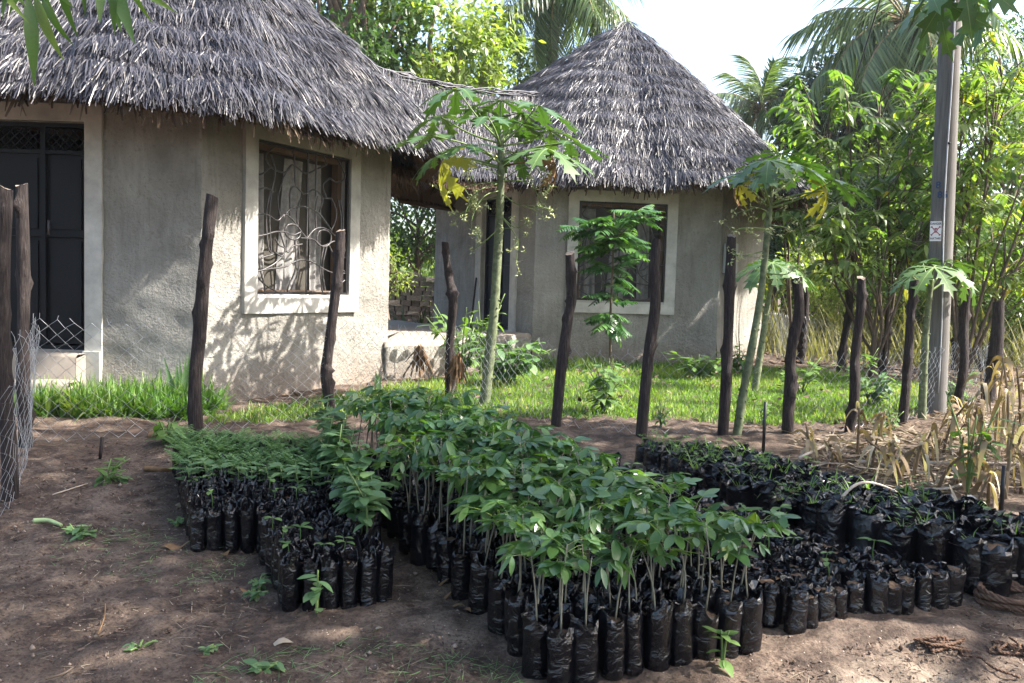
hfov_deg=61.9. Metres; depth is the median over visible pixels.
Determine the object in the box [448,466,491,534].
potted seedling
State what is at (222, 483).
slim nursery bag
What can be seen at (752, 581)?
potted seedling
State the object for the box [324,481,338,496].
slim nursery bag
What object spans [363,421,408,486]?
potted seedling
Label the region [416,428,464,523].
potted seedling
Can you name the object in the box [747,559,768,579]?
nursery bag
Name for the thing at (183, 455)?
seedling
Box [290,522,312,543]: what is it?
seedling
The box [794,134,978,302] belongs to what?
broadleaf tree
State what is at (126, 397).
tall grass
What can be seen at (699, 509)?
nursery bag
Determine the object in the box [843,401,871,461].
dry maize stalk
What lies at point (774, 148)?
leafy shrub
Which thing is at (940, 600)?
nursery bag
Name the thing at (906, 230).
bush
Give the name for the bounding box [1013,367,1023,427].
dry maize stalk
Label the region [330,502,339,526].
slim nursery bag
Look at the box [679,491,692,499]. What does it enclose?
nursery bag
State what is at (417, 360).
dried flower stalk
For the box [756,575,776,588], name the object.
nursery bag
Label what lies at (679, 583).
potted seedling
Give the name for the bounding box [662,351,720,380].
lawn shrub
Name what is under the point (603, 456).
potted seedling
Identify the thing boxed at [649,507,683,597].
potted seedling
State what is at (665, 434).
nursery bag
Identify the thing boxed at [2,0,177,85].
hanging branch
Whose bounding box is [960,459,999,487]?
dry maize stalk
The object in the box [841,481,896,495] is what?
bent stick
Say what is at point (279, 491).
slim nursery bag
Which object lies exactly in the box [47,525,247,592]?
grass clippings
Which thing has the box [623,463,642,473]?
nursery bag
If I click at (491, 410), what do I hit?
potted seedling
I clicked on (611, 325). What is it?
sapling
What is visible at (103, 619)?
twig
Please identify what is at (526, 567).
potted seedling
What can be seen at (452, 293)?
fence post
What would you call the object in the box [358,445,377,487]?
seedling
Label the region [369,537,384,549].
slim nursery bag
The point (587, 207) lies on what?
window
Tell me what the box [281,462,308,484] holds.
slim nursery bag
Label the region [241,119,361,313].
window
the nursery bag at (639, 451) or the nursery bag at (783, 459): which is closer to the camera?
the nursery bag at (783, 459)
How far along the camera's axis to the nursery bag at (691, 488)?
4.40 m
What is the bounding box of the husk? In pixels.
[32,518,62,526]
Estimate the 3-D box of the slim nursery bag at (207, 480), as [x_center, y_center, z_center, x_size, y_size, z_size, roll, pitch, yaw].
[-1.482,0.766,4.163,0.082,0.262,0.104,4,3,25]
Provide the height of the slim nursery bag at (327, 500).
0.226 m
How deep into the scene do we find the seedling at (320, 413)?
4.90 m
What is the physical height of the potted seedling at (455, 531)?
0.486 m
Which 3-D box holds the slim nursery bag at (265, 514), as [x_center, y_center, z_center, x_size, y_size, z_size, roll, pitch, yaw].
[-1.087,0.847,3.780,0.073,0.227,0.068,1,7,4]
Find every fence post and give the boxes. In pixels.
[0,185,18,501]
[13,183,36,447]
[187,193,217,436]
[320,229,345,417]
[442,242,458,397]
[551,251,576,426]
[636,238,660,437]
[717,234,736,435]
[764,285,776,335]
[779,283,787,328]
[781,277,804,434]
[796,287,808,363]
[818,280,828,331]
[836,289,854,371]
[844,276,868,432]
[877,307,883,339]
[877,307,892,374]
[897,280,918,423]
[949,300,959,369]
[953,285,971,409]
[983,300,1004,402]
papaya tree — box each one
[387,88,611,405]
[702,148,876,434]
[736,258,820,391]
[887,258,977,419]
[889,0,1019,62]
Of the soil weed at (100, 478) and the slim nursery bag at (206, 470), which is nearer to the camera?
the slim nursery bag at (206, 470)
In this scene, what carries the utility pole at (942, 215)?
on the ground at (436, 625)
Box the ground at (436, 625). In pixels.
[0,299,1023,682]
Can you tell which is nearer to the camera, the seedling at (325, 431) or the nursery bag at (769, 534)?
the nursery bag at (769, 534)
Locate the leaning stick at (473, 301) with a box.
[470,278,476,327]
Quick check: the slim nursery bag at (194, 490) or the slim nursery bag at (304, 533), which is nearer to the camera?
the slim nursery bag at (304, 533)
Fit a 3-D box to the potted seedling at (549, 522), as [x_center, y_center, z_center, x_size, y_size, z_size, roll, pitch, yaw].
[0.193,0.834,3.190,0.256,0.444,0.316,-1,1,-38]
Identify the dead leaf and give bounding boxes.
[162,541,187,549]
[273,637,291,645]
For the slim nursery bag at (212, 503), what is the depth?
3.90 m
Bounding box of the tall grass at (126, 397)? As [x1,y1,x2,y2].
[14,368,238,422]
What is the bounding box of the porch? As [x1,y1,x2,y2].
[377,65,540,378]
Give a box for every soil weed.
[61,523,96,541]
[93,456,129,486]
[109,475,133,482]
[123,639,157,650]
[144,415,196,443]
[167,516,183,526]
[198,644,222,654]
[241,589,268,601]
[243,658,285,673]
[248,573,271,589]
[297,570,332,612]
[654,403,672,426]
[703,626,739,676]
[872,418,893,437]
[880,408,903,428]
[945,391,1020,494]
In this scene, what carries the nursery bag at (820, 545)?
on the ground at (436, 625)
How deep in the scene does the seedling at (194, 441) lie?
4.79 m
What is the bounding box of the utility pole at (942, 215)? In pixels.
[927,0,961,413]
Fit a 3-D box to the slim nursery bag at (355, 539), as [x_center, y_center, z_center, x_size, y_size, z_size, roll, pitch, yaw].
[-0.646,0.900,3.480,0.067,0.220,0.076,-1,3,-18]
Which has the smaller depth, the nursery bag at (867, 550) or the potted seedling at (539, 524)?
the potted seedling at (539, 524)
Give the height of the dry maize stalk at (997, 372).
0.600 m
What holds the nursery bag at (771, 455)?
on the ground at (436, 625)
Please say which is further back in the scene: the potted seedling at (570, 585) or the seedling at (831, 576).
the seedling at (831, 576)
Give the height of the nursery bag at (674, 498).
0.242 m
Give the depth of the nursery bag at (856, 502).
4.06 m
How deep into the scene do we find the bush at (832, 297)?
16.75 m
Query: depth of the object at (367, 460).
3.82 m
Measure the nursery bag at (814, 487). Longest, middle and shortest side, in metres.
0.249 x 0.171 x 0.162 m
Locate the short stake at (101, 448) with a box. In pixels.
[98,437,103,458]
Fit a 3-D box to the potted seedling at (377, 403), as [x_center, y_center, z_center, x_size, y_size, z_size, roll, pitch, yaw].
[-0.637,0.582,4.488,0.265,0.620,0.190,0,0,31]
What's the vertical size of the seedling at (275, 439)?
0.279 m
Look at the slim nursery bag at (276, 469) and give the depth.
4.34 m
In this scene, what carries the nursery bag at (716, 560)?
on the ground at (436, 625)
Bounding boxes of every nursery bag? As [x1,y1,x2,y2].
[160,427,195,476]
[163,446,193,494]
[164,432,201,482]
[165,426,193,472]
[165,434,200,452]
[168,447,203,503]
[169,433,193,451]
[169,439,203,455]
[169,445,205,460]
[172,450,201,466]
[173,455,201,511]
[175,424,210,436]
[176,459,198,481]
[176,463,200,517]
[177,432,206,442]
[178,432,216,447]
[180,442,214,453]
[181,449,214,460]
[184,474,201,524]
[185,482,202,529]
[185,491,203,535]
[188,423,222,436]
[188,490,203,540]
[188,494,203,545]
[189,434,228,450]
[190,507,206,552]
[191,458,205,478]
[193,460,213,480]
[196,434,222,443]
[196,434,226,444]
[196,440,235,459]
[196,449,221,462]
[197,464,218,479]
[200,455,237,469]
[201,472,215,490]
[202,482,217,494]
[203,492,215,507]
[204,487,218,497]
[204,489,220,544]
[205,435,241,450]
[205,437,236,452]
[206,502,222,550]
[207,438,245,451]
[208,464,235,482]
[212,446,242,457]
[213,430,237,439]
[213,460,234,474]
[214,476,228,489]
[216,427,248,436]
[217,484,230,499]
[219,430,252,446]
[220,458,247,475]
[221,460,247,491]
[221,488,234,499]
[222,494,237,544]
[222,498,238,552]
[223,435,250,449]
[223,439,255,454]
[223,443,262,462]
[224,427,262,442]
[224,465,247,483]
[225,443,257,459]
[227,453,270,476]
[229,478,244,495]
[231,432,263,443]
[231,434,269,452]
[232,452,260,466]
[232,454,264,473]
[234,485,249,495]
[236,466,264,478]
[236,487,251,508]
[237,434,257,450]
[238,506,254,547]
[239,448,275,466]
[239,496,254,553]
[240,461,257,482]
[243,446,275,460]
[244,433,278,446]
[244,472,258,490]
[246,464,279,483]
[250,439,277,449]
[252,487,265,524]
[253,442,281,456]
[253,483,262,493]
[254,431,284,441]
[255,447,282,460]
[255,497,265,544]
[256,501,273,552]
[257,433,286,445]
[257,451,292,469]
[257,463,277,484]
[258,507,271,555]
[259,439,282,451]
[259,459,294,480]
[259,466,282,487]
[259,509,274,565]
[262,516,281,577]
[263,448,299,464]
[263,478,276,492]
[264,476,274,494]
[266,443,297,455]
[266,487,279,501]
[266,515,281,531]
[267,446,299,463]
[267,487,281,500]
[268,462,292,482]
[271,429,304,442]
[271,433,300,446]
[271,529,285,583]
[272,465,297,487]
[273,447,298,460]
[273,505,282,517]
[273,526,295,589]
[274,498,288,512]
[276,483,289,498]
[277,534,295,594]
[278,541,295,603]
[280,506,297,524]
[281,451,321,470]
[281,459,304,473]
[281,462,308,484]
[281,485,295,501]
[281,550,300,611]
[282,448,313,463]
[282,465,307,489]
[282,516,297,534]
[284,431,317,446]
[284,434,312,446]
[286,470,311,487]
[287,455,327,482]
[287,497,302,511]
[288,485,305,505]
[289,527,307,540]
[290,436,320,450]
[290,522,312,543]
[291,494,306,511]
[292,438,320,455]
[292,537,308,549]
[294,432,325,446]
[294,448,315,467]
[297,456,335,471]
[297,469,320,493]
[297,509,305,517]
[297,512,310,524]
[298,544,314,602]
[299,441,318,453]
[300,463,319,482]
[300,490,315,505]
[300,518,311,530]
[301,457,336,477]
[301,467,323,482]
[302,555,319,611]
[303,499,318,516]
[303,520,316,536]
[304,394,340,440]
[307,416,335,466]
[307,525,323,550]
[308,461,330,482]
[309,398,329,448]
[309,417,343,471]
[309,500,322,516]
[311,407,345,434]
[311,506,319,522]
[311,529,326,549]
[311,542,330,552]
[313,465,339,489]
[313,487,327,495]
[313,542,334,601]
[315,471,342,488]
[315,485,327,503]
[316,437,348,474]
[316,510,331,527]
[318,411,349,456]
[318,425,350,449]
[318,553,339,609]
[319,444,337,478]
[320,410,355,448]
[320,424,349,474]
[320,494,330,507]
[321,417,355,475]
[322,502,330,509]
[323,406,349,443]
[323,524,335,539]
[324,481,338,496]
[324,506,336,513]
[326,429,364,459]
[326,527,340,539]
[326,533,343,550]
[327,455,352,487]
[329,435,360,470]
[329,457,358,505]
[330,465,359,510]
[330,485,340,506]
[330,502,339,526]
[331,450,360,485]
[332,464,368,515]
[332,506,346,529]
[333,497,341,506]
[334,457,368,488]
[334,536,353,562]
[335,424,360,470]
[335,515,344,532]
[336,540,354,600]
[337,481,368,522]
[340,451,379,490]
[340,546,357,609]
[341,514,357,533]
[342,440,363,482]
[343,524,359,540]
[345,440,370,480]
[346,533,360,550]
[355,540,368,551]
[357,474,391,511]
[357,547,370,602]
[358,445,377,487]
[360,546,376,606]
[364,529,379,546]
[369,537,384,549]
[375,545,395,602]
[607,452,621,466]
[619,527,636,541]
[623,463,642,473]
[623,465,635,469]
[634,434,650,462]
[642,430,662,466]
[645,435,664,471]
[646,467,663,472]
[647,428,670,450]
[647,470,663,482]
[654,473,671,494]
[659,450,678,476]
[660,544,673,576]
[661,435,682,452]
[662,431,685,447]
[663,436,682,452]
[664,474,682,496]
[666,444,688,479]
[669,529,686,544]
[670,484,688,502]
[670,524,687,565]
[674,435,697,454]
[677,451,707,482]
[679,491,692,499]
[680,482,695,493]
[681,531,692,536]
[682,449,701,462]
[683,437,702,452]
[684,446,715,490]
[684,534,697,563]
[688,557,707,565]
[689,546,708,561]
[691,493,708,503]
[692,503,702,513]
[693,436,727,460]
[694,555,713,581]
[696,488,712,499]
[698,463,723,490]
[698,499,713,507]
[701,436,712,447]
[701,467,728,502]
[702,445,719,450]
[702,447,729,464]
[703,505,719,513]
[705,437,723,454]
[706,457,729,465]
[707,548,728,565]
[710,557,728,570]
[713,439,727,451]
[713,561,733,585]
[717,462,747,502]
[719,501,739,514]
[721,450,737,456]
[723,462,743,472]
[724,472,753,511]
[725,448,746,461]
[727,459,752,475]
[728,444,737,451]
[729,459,749,472]
[730,443,748,450]
[731,437,755,451]
[731,564,754,581]
[733,556,755,567]
[734,447,749,457]
[734,503,750,516]
[736,574,755,582]
[737,505,748,517]
[741,540,758,550]
[743,453,759,462]
[744,451,761,455]
[745,533,750,540]
[746,456,768,474]
[746,548,765,564]
[747,510,765,521]
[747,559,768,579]
[749,520,765,543]
[750,449,772,465]
[750,452,774,478]
[750,472,766,482]
[751,479,781,517]
[753,456,776,466]
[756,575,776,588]
[757,469,780,481]
[757,532,777,548]
[757,532,781,552]
[758,583,779,627]
[759,448,778,459]
[765,548,783,574]
[768,481,800,529]
[768,562,786,574]
[770,456,786,462]
[770,531,786,546]
[770,570,787,586]
[771,467,795,481]
[771,504,791,528]
[773,462,792,471]
[773,544,791,552]
[774,460,799,480]
[775,455,798,467]
[776,545,797,564]
[779,575,798,623]
[781,475,809,486]
[781,479,804,496]
[782,527,794,537]
[783,586,809,634]
[784,534,802,552]
[784,557,802,576]
[788,568,811,581]
[790,481,822,529]
[791,528,809,538]
[792,460,811,474]
[792,548,812,557]
[793,456,820,480]
[795,556,816,569]
[795,575,813,590]
[797,477,827,491]
[798,466,821,473]
[798,535,814,548]
[799,472,828,484]
[799,488,831,536]
[801,567,820,574]
[805,541,824,551]
[805,572,827,587]
[805,589,818,628]
[809,546,833,558]
[812,533,829,543]
[813,585,836,620]
[814,549,838,567]
[815,501,847,545]
[816,479,838,497]
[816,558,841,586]
[817,561,840,575]
[819,471,847,479]
[821,490,852,503]
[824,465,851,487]
[824,540,833,550]
[825,547,843,557]
[830,579,847,618]
[832,556,849,562]
[833,474,861,495]
[834,486,862,499]
[834,542,856,556]
[836,560,858,584]
[839,493,870,544]
[842,474,864,484]
[843,576,864,613]
[844,567,865,582]
[845,553,862,562]
[848,504,889,555]
[853,553,874,570]
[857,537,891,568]
[860,470,883,497]
[861,559,879,587]
[863,486,890,498]
[863,546,883,558]
[865,570,890,613]
[866,489,911,509]
[868,565,889,573]
[876,502,923,564]
[879,551,901,570]
[885,499,925,525]
[888,485,919,503]
[888,565,909,581]
[888,579,904,615]
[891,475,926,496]
[895,573,915,614]
[901,560,916,577]
[902,495,940,516]
[907,505,937,562]
[912,563,931,611]
[914,483,945,503]
[914,516,957,569]
[922,557,941,571]
[925,494,964,518]
[929,569,949,609]
[938,510,969,527]
[940,561,965,606]
[948,528,988,593]
[957,519,997,534]
[959,495,990,508]
[963,500,1005,523]
[975,506,1013,531]
[977,534,1013,596]
[981,513,1023,580]
[997,510,1018,522]
[1009,520,1023,585]
[1019,510,1023,519]
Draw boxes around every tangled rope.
[913,634,1019,678]
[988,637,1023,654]
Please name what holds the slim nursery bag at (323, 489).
on the ground at (436, 625)
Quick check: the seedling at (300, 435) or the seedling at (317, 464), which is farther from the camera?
the seedling at (300, 435)
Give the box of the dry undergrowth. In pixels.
[761,283,1023,368]
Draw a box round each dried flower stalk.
[403,343,435,387]
[442,352,469,399]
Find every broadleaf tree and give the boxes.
[310,0,454,81]
[329,0,545,96]
[433,21,545,96]
[764,38,969,316]
[766,135,919,314]
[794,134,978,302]
[855,52,1023,332]
[957,6,1023,318]
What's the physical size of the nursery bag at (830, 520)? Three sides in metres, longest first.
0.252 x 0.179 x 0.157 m
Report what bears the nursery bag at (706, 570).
on the ground at (436, 625)
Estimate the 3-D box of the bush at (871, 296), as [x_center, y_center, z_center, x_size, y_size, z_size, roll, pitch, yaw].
[7.648,-0.809,15.925,3.338,2.414,2.525,2,4,0]
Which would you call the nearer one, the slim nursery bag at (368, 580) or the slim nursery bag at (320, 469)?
the slim nursery bag at (368, 580)
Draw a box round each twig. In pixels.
[45,667,73,679]
[52,483,87,494]
[97,603,105,634]
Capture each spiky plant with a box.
[388,302,433,322]
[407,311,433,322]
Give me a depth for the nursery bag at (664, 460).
5.20 m
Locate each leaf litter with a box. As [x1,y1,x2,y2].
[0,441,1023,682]
[253,356,918,410]
[716,347,1023,393]
[752,397,996,429]
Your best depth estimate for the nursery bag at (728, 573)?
3.31 m
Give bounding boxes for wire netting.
[0,317,40,515]
[31,313,988,441]
[766,310,1023,379]
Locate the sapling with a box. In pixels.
[554,204,664,366]
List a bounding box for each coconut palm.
[475,0,644,79]
[708,50,817,151]
[772,0,1023,306]
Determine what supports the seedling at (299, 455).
on the ground at (436, 625)
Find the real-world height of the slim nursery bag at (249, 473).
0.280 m
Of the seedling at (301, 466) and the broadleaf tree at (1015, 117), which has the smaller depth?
the seedling at (301, 466)
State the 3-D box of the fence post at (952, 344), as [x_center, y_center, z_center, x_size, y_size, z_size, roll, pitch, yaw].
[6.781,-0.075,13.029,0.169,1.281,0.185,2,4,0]
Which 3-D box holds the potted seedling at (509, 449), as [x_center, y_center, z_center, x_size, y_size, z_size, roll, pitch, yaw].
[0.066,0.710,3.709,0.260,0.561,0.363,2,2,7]
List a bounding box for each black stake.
[761,402,766,452]
[998,465,1005,510]
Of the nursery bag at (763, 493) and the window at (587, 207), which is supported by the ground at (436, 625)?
the nursery bag at (763, 493)
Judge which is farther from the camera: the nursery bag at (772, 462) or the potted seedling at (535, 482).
the nursery bag at (772, 462)
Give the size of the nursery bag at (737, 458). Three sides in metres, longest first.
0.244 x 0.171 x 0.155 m
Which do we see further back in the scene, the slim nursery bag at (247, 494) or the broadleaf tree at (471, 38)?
the broadleaf tree at (471, 38)
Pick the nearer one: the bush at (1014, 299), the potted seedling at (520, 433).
the potted seedling at (520, 433)
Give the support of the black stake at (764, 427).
on the ground at (436, 625)
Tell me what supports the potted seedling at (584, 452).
on the ground at (436, 625)
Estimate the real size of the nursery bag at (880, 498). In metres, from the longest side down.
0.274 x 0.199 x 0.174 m
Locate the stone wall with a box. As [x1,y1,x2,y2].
[388,272,434,322]
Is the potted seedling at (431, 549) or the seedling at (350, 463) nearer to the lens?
the potted seedling at (431, 549)
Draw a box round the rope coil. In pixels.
[973,580,1023,612]
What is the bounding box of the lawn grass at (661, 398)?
[203,361,974,425]
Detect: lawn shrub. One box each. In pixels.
[417,304,499,379]
[458,293,506,375]
[469,339,555,383]
[571,358,631,411]
[599,358,623,391]
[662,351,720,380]
[715,341,756,374]
[776,359,840,393]
[838,369,901,405]
[842,349,878,384]
[947,369,979,398]
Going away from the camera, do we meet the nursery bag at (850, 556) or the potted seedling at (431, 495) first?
the nursery bag at (850, 556)
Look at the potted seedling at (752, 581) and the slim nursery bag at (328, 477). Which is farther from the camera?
the slim nursery bag at (328, 477)
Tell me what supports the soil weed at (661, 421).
on the ground at (436, 625)
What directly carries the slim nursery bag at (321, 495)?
on the ground at (436, 625)
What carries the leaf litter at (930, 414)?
on the ground at (436, 625)
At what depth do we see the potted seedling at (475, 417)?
4.14 m
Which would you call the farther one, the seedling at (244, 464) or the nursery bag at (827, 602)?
the seedling at (244, 464)
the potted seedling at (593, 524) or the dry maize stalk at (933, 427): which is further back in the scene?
the dry maize stalk at (933, 427)
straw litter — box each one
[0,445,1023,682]
[766,402,1023,500]
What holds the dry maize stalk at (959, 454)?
on the ground at (436, 625)
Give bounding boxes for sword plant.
[164,352,189,393]
[374,372,380,389]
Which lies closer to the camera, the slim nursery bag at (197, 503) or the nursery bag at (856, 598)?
the nursery bag at (856, 598)
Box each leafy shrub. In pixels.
[753,66,1019,367]
[760,137,843,327]
[788,203,978,378]
[881,31,1023,377]
[903,200,1023,374]
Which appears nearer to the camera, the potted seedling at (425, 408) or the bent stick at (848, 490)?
the bent stick at (848, 490)
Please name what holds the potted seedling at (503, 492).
on the ground at (436, 625)
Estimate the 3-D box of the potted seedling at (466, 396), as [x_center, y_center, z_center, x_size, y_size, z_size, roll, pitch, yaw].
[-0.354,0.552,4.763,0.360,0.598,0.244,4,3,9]
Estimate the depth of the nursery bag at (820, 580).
3.29 m
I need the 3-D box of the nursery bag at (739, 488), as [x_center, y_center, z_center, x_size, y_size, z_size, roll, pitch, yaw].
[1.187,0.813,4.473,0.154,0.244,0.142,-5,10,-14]
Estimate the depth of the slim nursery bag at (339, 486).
4.06 m
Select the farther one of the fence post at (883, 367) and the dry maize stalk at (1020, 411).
the fence post at (883, 367)
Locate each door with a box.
[0,101,103,388]
[473,188,519,331]
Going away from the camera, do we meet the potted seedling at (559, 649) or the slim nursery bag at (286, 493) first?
the potted seedling at (559, 649)
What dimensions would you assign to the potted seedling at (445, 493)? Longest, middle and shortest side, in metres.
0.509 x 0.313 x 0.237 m
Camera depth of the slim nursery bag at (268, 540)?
3.56 m
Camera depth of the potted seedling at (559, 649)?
2.72 m
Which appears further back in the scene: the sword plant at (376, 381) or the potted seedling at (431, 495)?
the sword plant at (376, 381)
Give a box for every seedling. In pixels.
[332,398,382,450]
[334,471,376,530]
[343,391,397,458]
[343,466,385,548]
[346,480,387,534]
[347,397,405,464]
[349,400,396,455]
[351,475,396,542]
[353,392,397,471]
[357,406,386,460]
[359,386,409,452]
[361,405,421,490]
[361,412,406,478]
[361,412,408,528]
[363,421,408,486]
[366,441,416,537]
[367,393,406,481]
[370,458,432,552]
[371,446,430,524]
[372,414,418,482]
[377,428,416,485]
[377,434,437,506]
[378,411,415,475]
[379,407,430,480]
[382,393,429,472]
[382,411,439,495]
[386,439,448,565]
[388,388,427,404]
[388,418,411,475]
[388,436,426,502]
[396,416,450,489]
[398,385,431,449]
[401,412,441,489]
[404,406,432,463]
[404,430,456,504]
[406,445,442,524]
[407,398,456,481]
[407,410,462,493]
[409,423,461,497]
[409,429,439,476]
[410,388,459,468]
[413,444,465,568]
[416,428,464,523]
[417,392,448,413]
[417,431,466,504]
[418,419,453,488]
[418,455,468,583]
[423,389,481,405]
[426,431,471,497]
[428,430,486,521]
[428,437,490,518]
[430,404,473,464]
[432,399,461,462]
[435,457,514,548]
[435,461,476,539]
[435,463,497,544]
[437,415,481,493]
[442,440,488,524]
[444,431,492,495]
[445,401,477,464]
[445,493,497,551]
[447,455,510,600]
[448,421,515,451]
[448,446,512,543]
[448,453,479,530]
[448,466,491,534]
[450,504,526,634]
[453,493,527,614]
[454,417,515,491]
[455,425,492,465]
[460,411,498,425]
[462,409,497,425]
[462,476,503,561]
[466,450,519,526]
[468,424,531,478]
[468,510,539,576]
[471,465,541,546]
[471,498,525,561]
[472,404,518,432]
[472,422,506,433]
[473,467,521,539]
[474,451,565,555]
[475,518,546,592]
[477,430,518,493]
[478,499,551,656]
[482,437,540,494]
[483,495,538,574]
[484,425,522,438]
[485,436,556,503]
[485,458,539,545]
[490,418,506,435]
[492,479,553,565]
[493,498,555,575]
[494,461,547,542]
[494,486,546,640]
[495,540,586,648]
[496,540,564,679]
[497,509,553,590]
[497,517,571,604]
[499,418,555,503]
[500,435,559,493]
[503,435,555,505]
[505,442,553,511]
[507,454,572,533]
[511,474,582,566]
[514,436,569,514]
[515,463,586,523]
[515,464,608,570]
[515,538,606,628]
[518,464,574,513]
[518,485,581,560]
[520,429,578,504]
[523,434,578,519]
[526,475,571,533]
[529,484,600,556]
[531,485,610,584]
[532,522,597,612]
[534,446,598,534]
[534,479,570,565]
[535,500,598,580]
[536,549,630,682]
[537,520,601,601]
[539,528,606,682]
[540,467,567,529]
[540,469,574,534]
[541,454,608,521]
[542,502,588,589]
[547,451,589,527]
[549,462,630,547]
[549,482,609,558]
[549,506,607,581]
[550,532,637,641]
[552,432,591,513]
[554,522,630,626]
[555,450,621,533]
[556,489,622,559]
[557,501,607,582]
[560,472,639,572]
[562,502,615,614]
[569,534,645,600]
[570,467,629,548]
[572,507,641,581]
[575,493,650,594]
[576,474,652,578]
[580,489,664,588]
[580,510,676,600]
[590,490,634,547]
[593,533,675,661]
[595,469,667,550]
[596,471,648,535]
[596,530,656,675]
[598,537,667,680]
[600,500,669,576]
[602,489,668,575]
[604,476,693,595]
[607,513,653,588]
[608,482,679,556]
[615,511,694,612]
[615,533,697,671]
[630,473,686,556]
[631,475,702,598]
[632,511,686,551]
[633,472,689,559]
[646,508,722,666]
[649,504,710,579]
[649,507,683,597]
[650,509,731,603]
[651,515,724,598]
[657,508,718,660]
[666,488,719,585]
[687,511,757,611]
[691,502,775,587]
[699,507,761,604]
[714,524,770,658]
[717,512,800,654]
[728,509,796,593]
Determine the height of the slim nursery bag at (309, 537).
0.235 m
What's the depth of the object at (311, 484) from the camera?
4.17 m
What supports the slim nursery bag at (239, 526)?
on the ground at (436, 625)
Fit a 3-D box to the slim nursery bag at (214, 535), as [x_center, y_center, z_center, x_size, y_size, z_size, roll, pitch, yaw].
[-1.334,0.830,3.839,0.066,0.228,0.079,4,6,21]
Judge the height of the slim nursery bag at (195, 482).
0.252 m
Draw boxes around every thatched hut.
[0,0,465,402]
[391,19,830,366]
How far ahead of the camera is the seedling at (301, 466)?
4.40 m
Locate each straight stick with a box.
[797,444,824,459]
[860,460,961,480]
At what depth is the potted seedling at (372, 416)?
4.12 m
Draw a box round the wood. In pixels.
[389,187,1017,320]
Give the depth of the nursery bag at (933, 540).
3.69 m
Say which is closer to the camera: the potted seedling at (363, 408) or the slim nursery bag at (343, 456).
the slim nursery bag at (343, 456)
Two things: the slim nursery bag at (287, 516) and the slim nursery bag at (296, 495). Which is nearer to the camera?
the slim nursery bag at (287, 516)
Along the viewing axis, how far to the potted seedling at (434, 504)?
3.95 m
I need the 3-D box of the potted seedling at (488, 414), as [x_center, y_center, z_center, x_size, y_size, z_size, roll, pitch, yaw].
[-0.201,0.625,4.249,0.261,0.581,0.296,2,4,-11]
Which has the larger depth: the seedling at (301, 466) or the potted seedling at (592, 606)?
the seedling at (301, 466)
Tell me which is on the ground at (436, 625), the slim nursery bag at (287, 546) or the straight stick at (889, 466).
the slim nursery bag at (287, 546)
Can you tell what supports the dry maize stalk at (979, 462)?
on the ground at (436, 625)
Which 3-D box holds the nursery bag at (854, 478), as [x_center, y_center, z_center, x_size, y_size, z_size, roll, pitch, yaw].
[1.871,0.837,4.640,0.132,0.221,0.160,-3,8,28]
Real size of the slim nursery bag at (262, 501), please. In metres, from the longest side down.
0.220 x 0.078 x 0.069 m
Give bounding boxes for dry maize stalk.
[787,423,818,460]
[823,436,847,466]
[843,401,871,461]
[855,435,888,476]
[866,439,912,486]
[870,411,897,443]
[877,440,913,464]
[894,439,943,491]
[919,422,938,467]
[928,401,976,454]
[934,438,994,494]
[938,395,966,444]
[946,437,981,486]
[959,374,996,461]
[960,403,986,459]
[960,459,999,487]
[970,467,1006,509]
[977,363,1009,428]
[984,355,1016,448]
[988,357,1017,461]
[993,416,1023,498]
[998,367,1023,455]
[1009,413,1023,494]
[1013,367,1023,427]
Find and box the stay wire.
[830,0,880,160]
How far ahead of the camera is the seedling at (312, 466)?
4.40 m
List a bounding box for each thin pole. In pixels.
[930,461,1018,464]
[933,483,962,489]
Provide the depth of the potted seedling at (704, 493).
3.25 m
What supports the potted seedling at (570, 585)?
on the ground at (436, 625)
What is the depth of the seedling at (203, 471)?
4.28 m
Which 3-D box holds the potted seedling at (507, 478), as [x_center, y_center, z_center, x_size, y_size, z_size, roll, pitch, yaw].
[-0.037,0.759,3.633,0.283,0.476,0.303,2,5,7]
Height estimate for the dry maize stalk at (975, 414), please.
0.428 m
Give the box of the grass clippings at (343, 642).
[189,633,532,682]
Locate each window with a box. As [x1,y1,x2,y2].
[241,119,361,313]
[565,189,678,314]
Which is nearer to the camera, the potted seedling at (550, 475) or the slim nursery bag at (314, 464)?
the potted seedling at (550, 475)
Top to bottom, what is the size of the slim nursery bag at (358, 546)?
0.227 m
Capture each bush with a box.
[388,228,422,319]
[389,198,435,300]
[764,202,828,323]
[765,231,909,337]
[834,231,988,347]
[851,197,1019,324]
[897,195,1023,355]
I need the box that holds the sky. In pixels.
[316,0,1023,290]
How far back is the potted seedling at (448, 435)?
3.86 m
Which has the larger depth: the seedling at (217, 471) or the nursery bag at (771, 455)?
the nursery bag at (771, 455)
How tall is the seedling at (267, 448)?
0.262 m
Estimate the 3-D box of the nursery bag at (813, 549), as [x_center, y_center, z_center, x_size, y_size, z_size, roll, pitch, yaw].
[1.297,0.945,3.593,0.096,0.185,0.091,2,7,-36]
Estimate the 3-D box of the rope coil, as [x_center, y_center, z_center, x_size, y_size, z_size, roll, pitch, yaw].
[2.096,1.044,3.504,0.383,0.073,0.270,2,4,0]
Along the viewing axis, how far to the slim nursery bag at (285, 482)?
4.22 m
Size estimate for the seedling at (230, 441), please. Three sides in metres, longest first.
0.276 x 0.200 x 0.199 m

